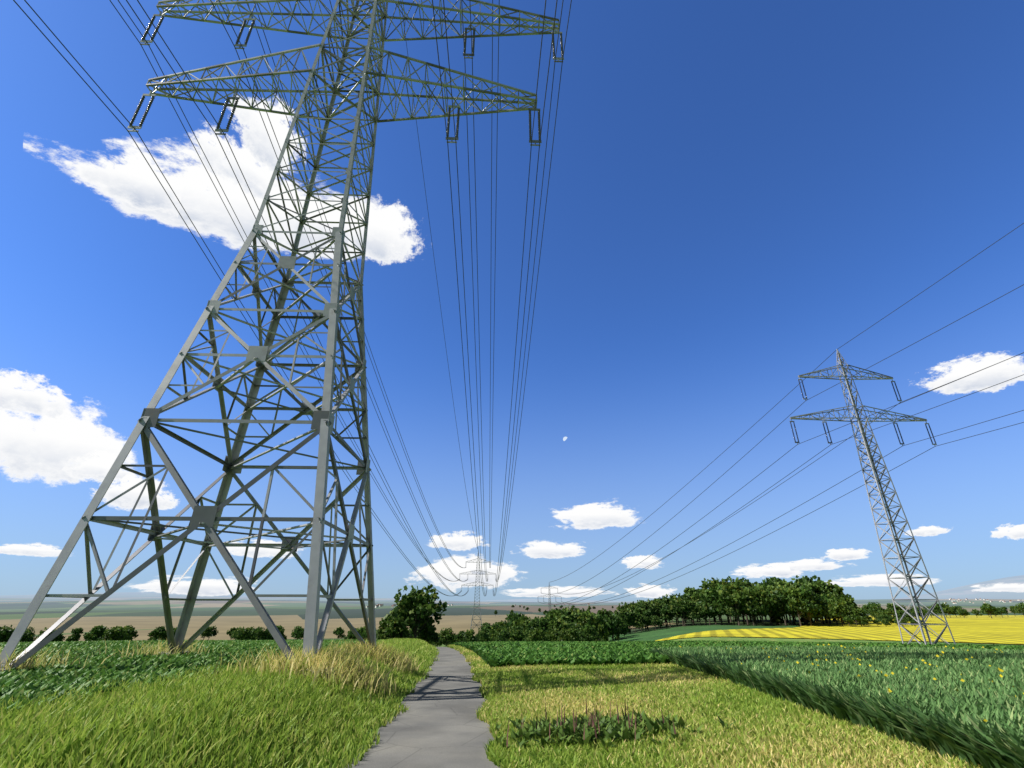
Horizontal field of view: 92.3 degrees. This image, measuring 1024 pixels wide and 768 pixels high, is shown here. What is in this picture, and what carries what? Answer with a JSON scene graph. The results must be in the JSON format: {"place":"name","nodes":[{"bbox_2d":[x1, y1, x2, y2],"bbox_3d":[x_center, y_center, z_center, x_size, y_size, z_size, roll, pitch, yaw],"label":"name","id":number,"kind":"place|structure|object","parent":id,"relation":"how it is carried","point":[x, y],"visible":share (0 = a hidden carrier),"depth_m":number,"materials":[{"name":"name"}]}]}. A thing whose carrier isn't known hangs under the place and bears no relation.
{"place":"outdoors","nodes":[
{"label":"outdoors","id":0,"kind":"place"},
{"bbox_2d":[0,543,61,556],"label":"cloud","id":1,"kind":"structure","parent":0,"point":[42,550],"depth_m":3477.49,"materials":[{"name":"white"}]},
{"bbox_2d":[0,369,72,418],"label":"cloud","id":2,"kind":"structure","parent":0,"point":[19,392],"depth_m":3573.00,"materials":[{"name":"white"}]},
{"bbox_2d":[0,401,136,486],"bbox_3d":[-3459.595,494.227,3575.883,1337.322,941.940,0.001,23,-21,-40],"label":"cloud","id":3,"kind":"structure","parent":0,"point":[47,448],"depth_m":3630.13,"materials":[{"name":"white"}]},
{"bbox_2d":[62,449,136,482],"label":"cloud","id":4,"kind":"structure","parent":0,"point":[95,467],"depth_m":3789.41,"materials":[{"name":"white"}]},
{"bbox_2d":[75,149,184,216],"bbox_3d":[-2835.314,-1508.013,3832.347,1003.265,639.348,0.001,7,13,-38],"label":"cloud","id":5,"kind":"structure","parent":0,"point":[133,181],"depth_m":3772.58,"materials":[{"name":"white"}]},
{"bbox_2d":[92,474,177,510],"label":"cloud","id":6,"kind":"structure","parent":0,"point":[127,500],"depth_m":3907.29,"materials":[{"name":"white"}]},
{"bbox_2d":[23,137,283,249],"bbox_3d":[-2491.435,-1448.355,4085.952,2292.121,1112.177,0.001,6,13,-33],"label":"cloud","id":7,"kind":"structure","parent":0,"point":[203,205],"depth_m":4029.23,"materials":[{"name":"white"}]},
{"bbox_2d":[0,639,380,712],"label":"crop field","id":8,"kind":"structure","parent":0,"point":[48,679],"depth_m":12.62,"materials":[{"name":"green plant"}]},
{"bbox_2d":[129,575,256,595],"bbox_3d":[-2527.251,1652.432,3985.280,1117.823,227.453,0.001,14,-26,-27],"label":"cloud","id":9,"kind":"structure","parent":0,"point":[213,587],"depth_m":3988.11,"materials":[{"name":"white"}]},
{"bbox_2d":[189,122,286,204],"bbox_3d":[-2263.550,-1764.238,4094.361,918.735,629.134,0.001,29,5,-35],"label":"cloud","id":10,"kind":"structure","parent":0,"point":[257,179],"depth_m":4051.62,"materials":[{"name":"white"}]},
{"bbox_2d":[226,539,302,558],"bbox_3d":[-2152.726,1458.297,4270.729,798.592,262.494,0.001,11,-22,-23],"label":"cloud","id":11,"kind":"structure","parent":0,"point":[262,552],"depth_m":4261.64,"materials":[{"name":"white"}]},
{"bbox_2d":[227,96,305,172],"bbox_3d":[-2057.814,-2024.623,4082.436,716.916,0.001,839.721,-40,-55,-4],"label":"cloud","id":12,"kind":"structure","parent":0,"point":[254,136],"depth_m":4069.39,"materials":[{"name":"white"}]},
{"bbox_2d":[266,180,411,260],"bbox_3d":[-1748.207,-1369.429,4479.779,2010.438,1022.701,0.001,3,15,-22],"label":"cloud","id":13,"kind":"structure","parent":0,"point":[333,216],"depth_m":4418.65,"materials":[{"name":"white"}]},
{"bbox_2d":[348,194,422,264],"bbox_3d":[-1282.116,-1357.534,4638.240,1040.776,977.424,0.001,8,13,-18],"label":"cloud","id":14,"kind":"structure","parent":0,"point":[387,243],"depth_m":4642.99,"materials":[{"name":"white"}]},
{"bbox_2d":[428,530,488,550],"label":"cloud","id":15,"kind":"structure","parent":0,"point":[457,541],"depth_m":4734.55,"materials":[{"name":"white"}]},
{"bbox_2d":[406,554,526,592],"bbox_3d":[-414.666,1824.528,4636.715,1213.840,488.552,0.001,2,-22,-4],"label":"cloud","id":16,"kind":"structure","parent":0,"point":[507,572],"depth_m":4644.73,"materials":[{"name":"white"}]},
{"bbox_2d":[467,561,504,575],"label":"cloud","id":17,"kind":"structure","parent":0,"point":[488,569],"depth_m":4672.45,"materials":[{"name":"white"}]},
{"bbox_2d":[0,575,1023,767],"bbox_3d":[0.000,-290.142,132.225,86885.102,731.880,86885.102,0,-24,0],"label":"ground","id":18,"kind":"structure","parent":0,"point":[142,613],"depth_m":1095.31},
{"bbox_2d":[0,625,14,642],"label":"bush","id":19,"kind":"object","parent":18,"relation":"on","point":[6,632],"visible":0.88,"depth_m":168.21,"materials":[{"name":"green plant"}]},
{"bbox_2d":[10,628,32,641],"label":"bush","id":20,"kind":"object","parent":18,"relation":"on","point":[25,637],"visible":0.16,"depth_m":176.74,"materials":[{"name":"green plant"}]},
{"bbox_2d":[32,627,65,641],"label":"bush","id":21,"kind":"object","parent":18,"relation":"on","point":[60,637],"visible":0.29,"depth_m":203.98,"materials":[{"name":"green plant"}]},
{"bbox_2d":[65,627,83,641],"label":"bush","id":22,"kind":"object","parent":18,"relation":"on","point":[75,635],"visible":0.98,"depth_m":202.29,"materials":[{"name":"green plant"}]},
{"bbox_2d":[83,625,105,640],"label":"bush","id":23,"kind":"object","parent":18,"relation":"on","point":[96,633],"visible":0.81,"depth_m":189.95,"materials":[{"name":"green plant"}]},
{"bbox_2d":[97,626,131,640],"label":"bush","id":24,"kind":"object","parent":18,"relation":"on","point":[113,634],"visible":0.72,"depth_m":186.91,"materials":[{"name":"green plant"}]},
{"bbox_2d":[147,626,166,640],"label":"bush","id":25,"kind":"object","parent":18,"relation":"on","point":[159,630],"visible":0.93,"depth_m":216.33,"materials":[{"name":"green plant"}]},
{"bbox_2d":[0,639,421,700],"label":"dry tussock grass","id":26,"kind":"structure","parent":18,"relation":"on","point":[341,663],"depth_m":11.84,"materials":[{"name":"plant"}]},
{"bbox_2d":[0,638,439,767],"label":"verge grass","id":27,"kind":"structure","parent":18,"relation":"on","point":[221,715],"depth_m":6.23,"materials":[{"name":"green plant"}]},
{"bbox_2d":[230,626,251,639],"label":"bush","id":28,"kind":"object","parent":18,"relation":"on","point":[242,634],"visible":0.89,"depth_m":204.48,"materials":[{"name":"green plant"}]},
{"bbox_2d":[247,626,263,639],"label":"bush","id":29,"kind":"object","parent":18,"relation":"on","point":[255,634],"visible":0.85,"depth_m":205.38,"materials":[{"name":"green plant"}]},
{"bbox_2d":[0,0,563,669],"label":"pylon","id":30,"kind":"object","parent":18,"relation":"on","point":[208,518],"visible":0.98,"depth_m":18.93,"materials":[{"name":"metal"}]},
{"bbox_2d":[13,0,571,595],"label":"power lines","id":31,"kind":"object","parent":30,"relation":"attached to","point":[343,270],"visible":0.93,"depth_m":33.24,"materials":[{"name":"grey metal"}]},
{"bbox_2d":[291,626,302,639],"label":"bush","id":32,"kind":"object","parent":18,"relation":"on","point":[297,629],"visible":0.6,"depth_m":238.13,"materials":[{"name":"green plant"}]},
{"bbox_2d":[376,616,408,639],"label":"bush","id":33,"kind":"object","parent":18,"relation":"on","point":[387,630],"visible":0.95,"depth_m":69.05,"materials":[{"name":"green plant"}]},
{"bbox_2d":[385,584,447,638],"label":"tree","id":34,"kind":"object","parent":18,"relation":"on","point":[416,608],"visible":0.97,"depth_m":71.97,"materials":[{"name":"green plant"}]},
{"bbox_2d":[348,647,499,767],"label":"footpath","id":35,"kind":"structure","parent":18,"relation":"on","point":[437,724],"depth_m":8.48,"materials":[{"name":"concrete"}]},
{"bbox_2d":[409,623,439,642],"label":"bush","id":36,"kind":"object","parent":18,"relation":"on","point":[425,634],"visible":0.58,"depth_m":73.93,"materials":[{"name":"green plant"}]},
{"bbox_2d":[438,627,455,645],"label":"bush","id":37,"kind":"object","parent":18,"relation":"on","point":[445,635],"visible":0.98,"depth_m":115.27,"materials":[{"name":"green plant"}]},
{"bbox_2d":[463,629,478,641],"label":"bush","id":38,"kind":"object","parent":18,"relation":"on","point":[468,635],"visible":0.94,"depth_m":115.47,"materials":[{"name":"green plant"}]},
{"bbox_2d":[461,556,495,629],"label":"pylon","id":39,"kind":"object","parent":18,"relation":"on","point":[478,607],"visible":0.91,"depth_m":296.70,"materials":[{"name":"metal"}]},
{"bbox_2d":[481,622,502,634],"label":"bush","id":40,"kind":"object","parent":18,"relation":"on","point":[485,628],"visible":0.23,"depth_m":174.17,"materials":[{"name":"green plant"}]},
{"bbox_2d":[488,626,508,640],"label":"bush","id":41,"kind":"object","parent":18,"relation":"on","point":[490,634],"visible":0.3,"depth_m":156.85,"materials":[{"name":"green plant"}]},
{"bbox_2d":[496,630,510,641],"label":"bush","id":42,"kind":"object","parent":18,"relation":"on","point":[503,636],"visible":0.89,"depth_m":124.84,"materials":[{"name":"green plant"}]},
{"bbox_2d":[503,612,528,629],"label":"bush","id":43,"kind":"object","parent":18,"relation":"on","point":[509,623],"visible":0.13,"depth_m":186.92,"materials":[{"name":"green plant"}]},
{"bbox_2d":[508,629,524,640],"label":"bush","id":44,"kind":"object","parent":18,"relation":"on","point":[516,633],"visible":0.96,"depth_m":115.20,"materials":[{"name":"green plant"}]},
{"bbox_2d":[508,615,529,630],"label":"bush","id":45,"kind":"object","parent":18,"relation":"on","point":[519,621],"visible":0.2,"depth_m":160.04,"materials":[{"name":"green plant"}]},
{"bbox_2d":[527,627,547,641],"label":"bush","id":46,"kind":"object","parent":18,"relation":"on","point":[536,633],"visible":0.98,"depth_m":113.34,"materials":[{"name":"green plant"}]},
{"bbox_2d":[526,617,550,632],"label":"bush","id":47,"kind":"object","parent":18,"relation":"on","point":[542,624],"visible":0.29,"depth_m":145.98,"materials":[{"name":"green plant"}]},
{"bbox_2d":[547,608,565,618],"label":"tree","id":48,"kind":"object","parent":18,"relation":"on","point":[557,613],"visible":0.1,"depth_m":172.28,"materials":[{"name":"green plant"}]},
{"bbox_2d":[544,618,570,640],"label":"tree","id":49,"kind":"object","parent":18,"relation":"on","point":[559,624],"visible":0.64,"depth_m":128.86,"materials":[{"name":"green plant"}]},
{"bbox_2d":[556,611,581,640],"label":"tree","id":50,"kind":"object","parent":18,"relation":"on","point":[570,618],"visible":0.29,"depth_m":152.42,"materials":[{"name":"green plant"}]},
{"bbox_2d":[564,628,579,640],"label":"tree","id":51,"kind":"object","parent":18,"relation":"on","point":[572,636],"visible":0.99,"depth_m":115.49,"materials":[{"name":"green plant"}]},
{"bbox_2d":[577,624,596,641],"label":"tree","id":52,"kind":"object","parent":18,"relation":"on","point":[586,632],"visible":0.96,"depth_m":118.38,"materials":[{"name":"green plant"}]},
{"bbox_2d":[574,611,608,639],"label":"tree","id":53,"kind":"object","parent":18,"relation":"on","point":[586,618],"visible":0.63,"depth_m":148.83,"materials":[{"name":"green plant"}]},
{"bbox_2d":[597,608,621,634],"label":"tree","id":54,"kind":"object","parent":18,"relation":"on","point":[609,619],"visible":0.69,"depth_m":191.41,"materials":[{"name":"green plant"}]},
{"bbox_2d":[610,612,628,640],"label":"tree","id":55,"kind":"object","parent":18,"relation":"on","point":[622,625],"visible":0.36,"depth_m":215.74,"materials":[{"name":"green plant"}]},
{"bbox_2d":[614,607,636,626],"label":"tree","id":56,"kind":"object","parent":18,"relation":"on","point":[622,613],"visible":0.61,"depth_m":291.28,"materials":[{"name":"green plant"}]},
{"bbox_2d":[617,601,636,609],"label":"tree","id":57,"kind":"object","parent":18,"relation":"on","point":[625,605],"visible":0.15,"depth_m":330.36,"materials":[{"name":"green plant"}]},
{"bbox_2d":[623,607,642,633],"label":"tree","id":58,"kind":"object","parent":18,"relation":"on","point":[634,614],"visible":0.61,"depth_m":291.82,"materials":[{"name":"green plant"}]},
{"bbox_2d":[634,601,653,630],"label":"tree","id":59,"kind":"object","parent":18,"relation":"on","point":[641,607],"visible":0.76,"depth_m":316.75,"materials":[{"name":"green plant"}]},
{"bbox_2d":[640,609,651,630],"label":"tree","id":60,"kind":"object","parent":18,"relation":"on","point":[645,618],"visible":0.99,"depth_m":293.67,"materials":[{"name":"green plant"}]},
{"bbox_2d":[647,615,663,629],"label":"tree","id":61,"kind":"object","parent":18,"relation":"on","point":[656,620],"visible":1,"depth_m":289.88,"materials":[{"name":"green plant"}]},
{"bbox_2d":[649,600,672,627],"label":"tree","id":62,"kind":"object","parent":18,"relation":"on","point":[656,605],"visible":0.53,"depth_m":322.40,"materials":[{"name":"green plant"}]},
{"bbox_2d":[660,603,675,627],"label":"tree","id":63,"kind":"object","parent":18,"relation":"on","point":[667,614],"visible":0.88,"depth_m":299.06,"materials":[{"name":"green plant"}]},
{"bbox_2d":[659,593,683,625],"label":"tree","id":64,"kind":"object","parent":18,"relation":"on","point":[665,600],"visible":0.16,"depth_m":324.53,"materials":[{"name":"green plant"}]},
{"bbox_2d":[666,596,698,625],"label":"tree","id":65,"kind":"object","parent":18,"relation":"on","point":[683,610],"visible":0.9,"depth_m":294.94,"materials":[{"name":"green plant"}]},
{"bbox_2d":[689,604,707,625],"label":"tree","id":66,"kind":"object","parent":18,"relation":"on","point":[693,614],"visible":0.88,"depth_m":290.33,"materials":[{"name":"green plant"}]},
{"bbox_2d":[699,602,716,624],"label":"tree","id":67,"kind":"object","parent":18,"relation":"on","point":[707,615],"visible":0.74,"depth_m":291.00,"materials":[{"name":"green plant"}]},
{"bbox_2d":[609,624,808,641],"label":"crop field","id":68,"kind":"structure","parent":18,"relation":"on","point":[654,635],"depth_m":245.87,"materials":[{"name":"green plant"}]},
{"bbox_2d":[699,578,727,620],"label":"tree","id":69,"kind":"object","parent":18,"relation":"on","point":[704,585],"visible":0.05,"depth_m":398.03,"materials":[{"name":"green plant"}]},
{"bbox_2d":[447,644,982,767],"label":"meadow grass","id":70,"kind":"structure","parent":18,"relation":"on","point":[767,731],"depth_m":7.50,"materials":[{"name":"green plant"}]},
{"bbox_2d":[506,697,675,746],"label":"weeds","id":71,"kind":"object","parent":70,"relation":"on","point":[589,722],"visible":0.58,"depth_m":7.42,"materials":[{"name":"red"}]},
{"bbox_2d":[495,708,737,749],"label":"weed leaves","id":72,"kind":"object","parent":70,"relation":"on","point":[609,729],"visible":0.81,"depth_m":7.21,"materials":[{"name":"green plant"}]},
{"bbox_2d":[696,585,734,624],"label":"tree","id":73,"kind":"object","parent":18,"relation":"on","point":[711,600],"visible":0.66,"depth_m":292.65,"materials":[{"name":"green plant"}]},
{"bbox_2d":[706,577,734,619],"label":"tree","id":74,"kind":"object","parent":18,"relation":"on","point":[717,582],"visible":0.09,"depth_m":368.48,"materials":[{"name":"green plant"}]},
{"bbox_2d":[722,601,740,624],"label":"tree","id":75,"kind":"object","parent":18,"relation":"on","point":[731,612],"visible":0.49,"depth_m":281.85,"materials":[{"name":"green plant"}]},
{"bbox_2d":[717,583,749,625],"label":"tree","id":76,"kind":"object","parent":18,"relation":"on","point":[732,593],"visible":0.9,"depth_m":280.46,"materials":[{"name":"green plant"}]},
{"bbox_2d":[451,640,1023,667],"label":"beet crop","id":77,"kind":"object","parent":18,"relation":"on","point":[503,653],"visible":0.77,"depth_m":31.20,"materials":[{"name":"green plant"}]},
{"bbox_2d":[736,580,758,621],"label":"tree","id":78,"kind":"object","parent":18,"relation":"on","point":[745,583],"visible":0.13,"depth_m":357.10,"materials":[{"name":"green plant"}]},
{"bbox_2d":[734,594,768,625],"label":"tree","id":79,"kind":"object","parent":18,"relation":"on","point":[766,609],"visible":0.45,"depth_m":275.83,"materials":[{"name":"green plant"}]},
{"bbox_2d":[740,585,780,625],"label":"tree","id":80,"kind":"object","parent":18,"relation":"on","point":[765,598],"visible":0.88,"depth_m":275.97,"materials":[{"name":"green plant"}]},
{"bbox_2d":[757,577,783,623],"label":"tree","id":81,"kind":"object","parent":18,"relation":"on","point":[771,580],"visible":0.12,"depth_m":324.04,"materials":[{"name":"green plant"}]},
{"bbox_2d":[766,602,786,625],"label":"tree","id":82,"kind":"object","parent":18,"relation":"on","point":[774,610],"visible":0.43,"depth_m":278.81,"materials":[{"name":"green plant"}]},
{"bbox_2d":[768,584,799,625],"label":"tree","id":83,"kind":"object","parent":18,"relation":"on","point":[780,594],"visible":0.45,"depth_m":279.88,"materials":[{"name":"green plant"}]},
{"bbox_2d":[786,586,813,625],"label":"tree","id":84,"kind":"object","parent":18,"relation":"on","point":[795,603],"visible":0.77,"depth_m":267.31,"materials":[{"name":"green plant"}]},
{"bbox_2d":[785,585,822,625],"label":"tree","id":85,"kind":"object","parent":18,"relation":"on","point":[808,596],"visible":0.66,"depth_m":266.78,"materials":[{"name":"green plant"}]},
{"bbox_2d":[789,575,823,621],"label":"tree","id":86,"kind":"object","parent":18,"relation":"on","point":[806,579],"visible":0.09,"depth_m":338.34,"materials":[{"name":"green plant"}]},
{"bbox_2d":[807,582,825,623],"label":"tree","id":87,"kind":"object","parent":18,"relation":"on","point":[817,588],"visible":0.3,"depth_m":295.38,"materials":[{"name":"green plant"}]},
{"bbox_2d":[806,601,827,625],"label":"tree","id":88,"kind":"object","parent":18,"relation":"on","point":[816,615],"visible":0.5,"depth_m":268.06,"materials":[{"name":"green plant"}]},
{"bbox_2d":[808,579,849,622],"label":"tree","id":89,"kind":"object","parent":18,"relation":"on","point":[836,589],"visible":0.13,"depth_m":306.76,"materials":[{"name":"green plant"}]},
{"bbox_2d":[646,645,1023,767],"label":"crop cover","id":90,"kind":"object","parent":18,"relation":"on","point":[940,714],"visible":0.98,"depth_m":8.77,"materials":[{"name":"green plant"}]},
{"bbox_2d":[680,644,1023,721],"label":"yellow flowers","id":91,"kind":"object","parent":90,"relation":"on","point":[962,680],"visible":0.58,"depth_m":12.37,"materials":[{"name":"yellow plant"}]},
{"bbox_2d":[823,597,852,625],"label":"tree","id":92,"kind":"object","parent":18,"relation":"on","point":[836,607],"visible":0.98,"depth_m":261.25,"materials":[{"name":"green plant"}]},
{"bbox_2d":[656,615,1023,643],"bbox_3d":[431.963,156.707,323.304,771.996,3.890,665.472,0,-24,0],"label":"rape field","id":93,"kind":"structure","parent":18,"relation":"on","point":[1006,629],"depth_m":196.43,"materials":[{"name":"yellow plant"}]},
{"bbox_2d":[838,594,862,620],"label":"tree","id":94,"kind":"object","parent":18,"relation":"on","point":[850,602],"visible":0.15,"depth_m":295.60,"materials":[{"name":"green plant"}]},
{"bbox_2d":[848,607,871,626],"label":"tree","id":95,"kind":"object","parent":18,"relation":"on","point":[858,615],"visible":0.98,"depth_m":256.29,"materials":[{"name":"green plant"}]},
{"bbox_2d":[790,349,955,644],"bbox_3d":[42.000,11.639,56.237,17.360,35.500,3.255,1,-25,-2],"label":"pylon","id":96,"kind":"object","parent":18,"relation":"on","point":[873,467],"visible":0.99,"depth_m":56.40,"materials":[{"name":"metal"}]},
{"bbox_2d":[540,223,1023,604],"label":"power lines","id":97,"kind":"object","parent":96,"relation":"attached to","point":[805,462],"visible":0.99,"depth_m":68.47,"materials":[{"name":"grey metal"}]},
{"bbox_2d":[980,603,998,617],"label":"tree","id":98,"kind":"object","parent":18,"relation":"on","point":[989,608],"visible":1,"depth_m":412.30,"materials":[{"name":"green plant"}]},
{"bbox_2d":[0,0,1023,600],"label":"sky","id":99,"kind":"structure","parent":0,"point":[739,191],"materials":[{"name":"blue"}]},
{"bbox_2d":[522,540,584,558],"bbox_3d":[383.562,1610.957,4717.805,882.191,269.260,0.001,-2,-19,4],"label":"cloud","id":100,"kind":"structure","parent":0,"point":[544,549],"depth_m":4722.05,"materials":[{"name":"white"}]},
{"bbox_2d":[502,586,619,597],"bbox_3d":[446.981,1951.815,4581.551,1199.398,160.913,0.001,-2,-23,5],"label":"cloud","id":101,"kind":"structure","parent":0,"point":[568,593],"depth_m":4591.44,"materials":[{"name":"white"}]},
{"bbox_2d":[553,502,637,529],"bbox_3d":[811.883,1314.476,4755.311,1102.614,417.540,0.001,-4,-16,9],"label":"cloud","id":102,"kind":"structure","parent":0,"point":[591,516],"depth_m":4762.61,"materials":[{"name":"white"}]},
{"bbox_2d":[621,555,661,569],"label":"cloud","id":103,"kind":"structure","parent":0,"point":[648,561],"depth_m":4567.11,"materials":[{"name":"white"}]},
{"bbox_2d":[625,583,675,597],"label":"cloud","id":104,"kind":"structure","parent":0,"point":[656,591],"depth_m":4460.45,"materials":[{"name":"white"}]},
{"bbox_2d":[732,564,802,577],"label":"cloud","id":105,"kind":"structure","parent":0,"point":[778,570],"depth_m":4205.12,"materials":[{"name":"white"}]},
{"bbox_2d":[763,559,853,570],"bbox_3d":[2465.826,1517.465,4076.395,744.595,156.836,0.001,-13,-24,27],"label":"cloud","id":106,"kind":"structure","parent":0,"point":[809,564],"depth_m":4078.36,"materials":[{"name":"white"}]},
{"bbox_2d":[824,548,870,559],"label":"cloud","id":107,"kind":"structure","parent":0,"point":[843,554],"depth_m":3974.79,"materials":[{"name":"white"}]},
{"bbox_2d":[830,574,938,586],"bbox_3d":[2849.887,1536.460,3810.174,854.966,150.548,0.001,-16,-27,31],"label":"cloud","id":108,"kind":"structure","parent":0,"point":[867,580],"depth_m":3822.60,"materials":[{"name":"white"}]},
{"bbox_2d":[905,525,952,536],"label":"cloud","id":109,"kind":"structure","parent":0,"point":[932,530],"depth_m":3722.22,"materials":[{"name":"white"}]},
{"bbox_2d":[917,353,1023,393],"bbox_3d":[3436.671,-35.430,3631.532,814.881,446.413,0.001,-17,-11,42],"label":"cloud","id":110,"kind":"structure","parent":0,"point":[1006,370],"depth_m":3627.89,"materials":[{"name":"white"}]},
{"bbox_2d":[970,583,1023,591],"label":"cloud","id":111,"kind":"structure","parent":0,"point":[1010,587],"depth_m":3395.67,"materials":[{"name":"white"}]},
{"bbox_2d":[991,523,1023,539],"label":"cloud","id":112,"kind":"structure","parent":0,"point":[1015,532],"depth_m":3436.76,"materials":[{"name":"white"}]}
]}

